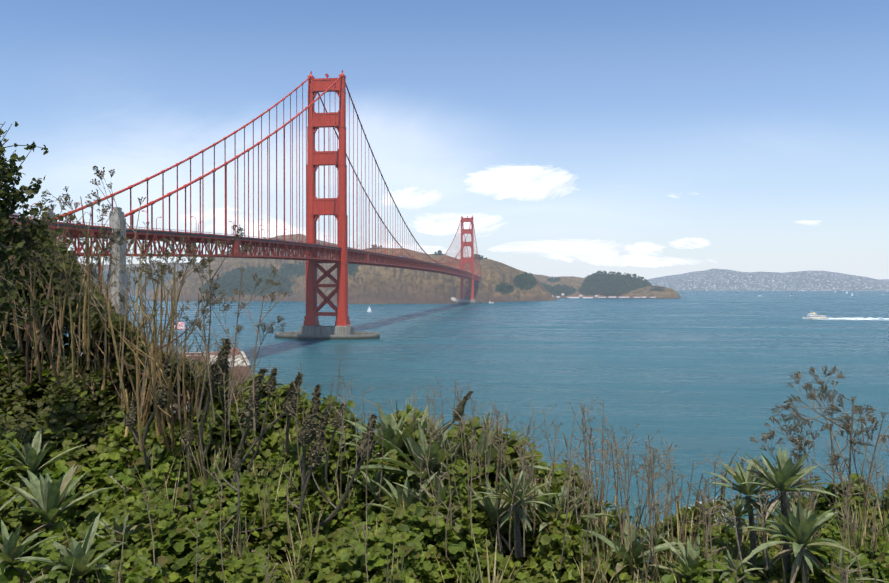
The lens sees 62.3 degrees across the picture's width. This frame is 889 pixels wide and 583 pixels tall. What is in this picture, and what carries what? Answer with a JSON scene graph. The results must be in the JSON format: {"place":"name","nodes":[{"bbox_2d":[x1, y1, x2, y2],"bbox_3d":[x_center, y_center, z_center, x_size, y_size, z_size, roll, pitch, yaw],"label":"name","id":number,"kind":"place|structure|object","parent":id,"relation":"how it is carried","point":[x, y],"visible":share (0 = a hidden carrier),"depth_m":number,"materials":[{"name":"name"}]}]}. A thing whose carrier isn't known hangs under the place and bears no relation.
{"place":"outdoors","nodes":[
{"label":"outdoors","id":0,"kind":"place"},
{"bbox_2d":[68,255,100,343],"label":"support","id":1,"kind":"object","parent":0,"point":[99,270],"depth_m":278.92,"materials":[{"name":"red metal"}]},
{"bbox_2d":[0,196,204,455],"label":"dry stalks","id":2,"kind":"object","parent":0,"point":[32,331],"visible":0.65,"depth_m":6.03,"materials":[{"name":"brown plant"}]},
{"bbox_2d":[84,263,196,294],"bbox_3d":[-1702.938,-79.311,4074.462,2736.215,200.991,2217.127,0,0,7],"label":"hill","id":3,"kind":"structure","parent":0,"point":[149,288],"depth_m":4010.99,"materials":[{"name":"green plant"}]},
{"bbox_2d":[2,354,484,582],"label":"bluff ground","id":4,"kind":"structure","parent":0,"point":[35,395],"depth_m":6.58,"materials":[{"name":"soil"}]},
{"bbox_2d":[0,121,75,357],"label":"bough","id":5,"kind":"object","parent":4,"relation":"on","point":[6,202],"depth_m":5.15,"materials":[{"name":"green plant"}]},
{"bbox_2d":[0,167,287,430],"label":"dry twigs","id":6,"kind":"object","parent":4,"relation":"on","point":[97,264],"visible":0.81,"depth_m":5.57,"materials":[{"name":"brown plant"}]},
{"bbox_2d":[0,165,288,360],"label":"dry twig seedheads","id":7,"kind":"object","parent":6,"relation":"attached to","point":[159,253],"visible":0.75,"depth_m":5.62,"materials":[{"name":"brown plant"}]},
{"bbox_2d":[0,215,289,464],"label":"shrub","id":8,"kind":"object","parent":4,"relation":"on","point":[53,417],"depth_m":6.81,"materials":[{"name":"green plant"}]},
{"bbox_2d":[121,384,722,548],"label":"dry stems","id":9,"kind":"object","parent":4,"relation":"on","point":[235,479],"visible":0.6,"depth_m":5.00,"materials":[{"name":"brown plant"}]},
{"bbox_2d":[0,320,888,582],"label":"ivy carpet","id":10,"kind":"object","parent":4,"relation":"on","point":[337,558],"visible":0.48,"depth_m":4.48,"materials":[{"name":"green plant"}]},
{"bbox_2d":[684,497,743,526],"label":"silver rosette leaves","id":11,"kind":"object","parent":10,"relation":"on","point":[727,519],"visible":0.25,"depth_m":4.58,"materials":[{"name":"grey plant"}]},
{"bbox_2d":[0,322,888,582],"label":"leafy plants","id":12,"kind":"object","parent":4,"relation":"on","point":[670,554],"visible":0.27,"depth_m":4.28,"materials":[{"name":"green plant"}]},
{"bbox_2d":[106,329,888,582],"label":"dry rim stems","id":13,"kind":"object","parent":4,"relation":"on","point":[651,462],"visible":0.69,"depth_m":4.24,"materials":[{"name":"brown plant"}]},
{"bbox_2d":[110,327,888,580],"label":"rim chaff","id":14,"kind":"object","parent":13,"relation":"on","point":[577,462],"visible":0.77,"depth_m":4.17,"materials":[{"name":"plant"}]},
{"bbox_2d":[740,366,888,518],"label":"rim seedheads","id":15,"kind":"object","parent":13,"relation":"attached to","point":[844,422],"visible":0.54,"depth_m":4.86,"materials":[{"name":"brown plant"}]},
{"bbox_2d":[148,234,358,300],"bbox_3d":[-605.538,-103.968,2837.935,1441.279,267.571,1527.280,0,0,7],"label":"hill","id":16,"kind":"structure","parent":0,"point":[295,290],"depth_m":2509.92,"materials":[{"name":"brown soil"}]},
{"bbox_2d":[202,260,303,293],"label":"trees","id":17,"kind":"object","parent":16,"relation":"on","point":[248,281],"visible":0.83,"depth_m":2392.65,"materials":[{"name":"green plant"}]},
{"bbox_2d":[5,425,825,582],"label":"dead rosette leaves","id":18,"kind":"object","parent":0,"point":[786,552],"visible":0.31,"depth_m":3.73,"materials":[{"name":"brown plant"}]},
{"bbox_2d":[123,338,738,508],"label":"flower spikes","id":19,"kind":"object","parent":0,"point":[308,430],"visible":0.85,"depth_m":4.86,"materials":[{"name":"plant"}]},
{"bbox_2d":[317,247,557,303],"bbox_3d":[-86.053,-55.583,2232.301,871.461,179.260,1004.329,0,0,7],"label":"hill","id":20,"kind":"structure","parent":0,"point":[368,284],"depth_m":2099.06,"materials":[{"name":"brown soil"}]},
{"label":"tree trunks on lime point hill","id":21,"kind":"object","parent":20,"relation":"on","visible":0},
{"bbox_2d":[348,244,535,291],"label":"trees","id":22,"kind":"object","parent":21,"relation":"on","point":[528,278],"visible":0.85,"depth_m":2333.20,"materials":[{"name":"green plant"}]},
{"bbox_2d":[0,0,888,279],"label":"sky","id":23,"kind":"structure","parent":0,"point":[648,139],"materials":[{"name":"blue"}]},
{"bbox_2d":[459,299,475,302],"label":"tower pier","id":24,"kind":"structure","parent":0,"point":[467,301],"depth_m":1888.06,"materials":[{"name":"concrete"}]},
{"bbox_2d":[460,215,474,298],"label":"tower","id":25,"kind":"structure","parent":24,"relation":"on","point":[464,259],"depth_m":1893.35,"materials":[{"name":"red metal"}]},
{"bbox_2d":[55,75,481,275],"bbox_3d":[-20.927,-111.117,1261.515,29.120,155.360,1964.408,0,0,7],"label":"cables","id":26,"kind":"object","parent":25,"relation":"attached to","point":[132,212],"visible":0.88,"depth_m":453.48,"materials":[{"name":"red metal"}]},
{"bbox_2d":[69,85,479,276],"bbox_3d":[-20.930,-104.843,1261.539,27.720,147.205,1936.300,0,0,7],"label":"suspender ropes","id":27,"kind":"object","parent":26,"relation":"hanging from","point":[132,224],"visible":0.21,"depth_m":556.24,"materials":[{"name":"red metal"}]},
{"bbox_2d":[65,291,888,561],"bbox_3d":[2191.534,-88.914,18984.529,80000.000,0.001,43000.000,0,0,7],"label":"bay water","id":28,"kind":"structure","parent":0,"point":[695,376],"depth_m":400.57,"materials":[{"name":"blue liquid"}]},
{"bbox_2d":[300,325,353,334],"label":"tower pier","id":29,"kind":"structure","parent":28,"relation":"in","point":[327,330],"depth_m":618.08,"materials":[{"name":"concrete"}]},
{"bbox_2d":[303,70,349,325],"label":"tower","id":30,"kind":"structure","parent":29,"relation":"on","point":[337,120],"depth_m":623.51,"materials":[{"name":"red metal"}]},
{"bbox_2d":[10,214,479,280],"bbox_3d":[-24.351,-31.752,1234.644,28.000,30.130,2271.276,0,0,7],"label":"deck truss","id":31,"kind":"object","parent":30,"relation":"attached to","point":[370,258],"visible":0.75,"depth_m":441.10,"materials":[{"name":"red metal"}]},
{"bbox_2d":[8,219,476,275],"bbox_3d":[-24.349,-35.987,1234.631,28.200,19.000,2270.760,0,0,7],"label":"bridge deck","id":32,"kind":"structure","parent":31,"relation":"on","point":[97,228],"depth_m":362.00,"materials":[{"name":"metal"}]},
{"bbox_2d":[31,202,466,270],"bbox_3d":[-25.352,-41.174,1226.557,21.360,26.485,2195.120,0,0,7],"label":"lamp posts","id":33,"kind":"object","parent":32,"relation":"on","point":[234,235],"visible":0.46,"depth_m":411.19,"materials":[{"name":"metal"}]},
{"bbox_2d":[275,331,379,339],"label":"pier fender","id":34,"kind":"object","parent":28,"relation":"in","point":[356,335],"visible":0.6,"depth_m":607.78,"materials":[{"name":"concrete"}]},
{"bbox_2d":[595,298,679,298],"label":"fort baker breakwater","id":35,"kind":"object","parent":28,"relation":"in","point":[637,298],"visible":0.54,"depth_m":2604.14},
{"bbox_2d":[802,310,827,318],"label":"ferry hull and decks","id":36,"kind":"object","parent":28,"relation":"on","point":[809,314],"visible":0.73,"depth_m":980.75,"materials":[{"name":"white metal"}]},
{"bbox_2d":[817,317,888,319],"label":"boat wake","id":37,"kind":"object","parent":28,"relation":"on","point":[862,318],"visible":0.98,"depth_m":980.49,"materials":[{"name":"white liquid"}]},
{"bbox_2d":[533,274,616,297],"bbox_3d":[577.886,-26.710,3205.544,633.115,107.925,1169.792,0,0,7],"label":"hill","id":38,"kind":"structure","parent":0,"point":[574,282],"depth_m":3157.01,"materials":[{"name":"brown soil"}]},
{"bbox_2d":[543,276,599,292],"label":"trees","id":39,"kind":"object","parent":38,"relation":"on","point":[546,286],"visible":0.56,"depth_m":2930.13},
{"bbox_2d":[552,294,655,297],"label":"waterfront buildings","id":40,"kind":"structure","parent":38,"relation":"on","point":[602,297],"depth_m":2692.37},
{"bbox_2d":[549,292,655,296],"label":"fort baker roofs","id":41,"kind":"structure","parent":40,"relation":"on","point":[603,296],"depth_m":2694.86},
{"bbox_2d":[617,286,680,297],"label":"headland","id":42,"kind":"structure","parent":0,"point":[649,291],"depth_m":2753.39,"materials":[{"name":"brown soil"}]},
{"bbox_2d":[586,274,645,296],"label":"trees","id":43,"kind":"object","parent":42,"relation":"on","point":[618,287],"visible":0.15,"depth_m":2957.53,"materials":[{"name":"green plant"}]},
{"bbox_2d":[582,273,640,295],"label":"tree trunks","id":44,"kind":"object","parent":43,"relation":"on","point":[613,284],"visible":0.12,"depth_m":2977.94,"materials":[{"name":"brown plant"}]},
{"bbox_2d":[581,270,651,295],"bbox_3d":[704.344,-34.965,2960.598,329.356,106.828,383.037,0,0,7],"label":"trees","id":45,"kind":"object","parent":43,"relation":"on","point":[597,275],"visible":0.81,"depth_m":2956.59,"materials":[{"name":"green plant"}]},
{"bbox_2d":[643,269,888,290],"bbox_3d":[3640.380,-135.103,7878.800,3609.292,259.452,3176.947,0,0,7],"label":"distant hills","id":46,"kind":"structure","parent":0,"point":[718,280],"depth_m":7634.98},
{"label":"fort point ground","id":47,"kind":"structure","parent":0,"visible":0},
{"bbox_2d":[40,208,55,352],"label":"pylon","id":48,"kind":"object","parent":47,"relation":"on","point":[52,214],"visible":0.15,"depth_m":290.71,"materials":[{"name":"concrete"}]},
{"bbox_2d":[107,207,128,319],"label":"pylon","id":49,"kind":"object","parent":47,"relation":"on","point":[122,277],"visible":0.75,"depth_m":285.41,"materials":[{"name":"concrete"}]},
{"bbox_2d":[170,348,250,405],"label":"fort point brick walls","id":50,"kind":"structure","parent":47,"relation":"on","point":[237,352],"depth_m":289.52,"materials":[{"name":"brown brick"}]},
{"bbox_2d":[86,351,250,408],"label":"fort point granite trim","id":51,"kind":"structure","parent":50,"relation":"attached to","point":[239,359],"depth_m":281.66,"materials":[{"name":"white stone"}]},
{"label":"flagpole","id":52,"kind":"object","parent":50,"relation":"on","visible":0},
{"bbox_2d":[174,321,184,329],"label":"flag","id":53,"kind":"object","parent":52,"relation":"attached to","point":[179,326],"visible":0.44,"depth_m":236.17,"materials":[{"name":"white fabric"}]}
]}

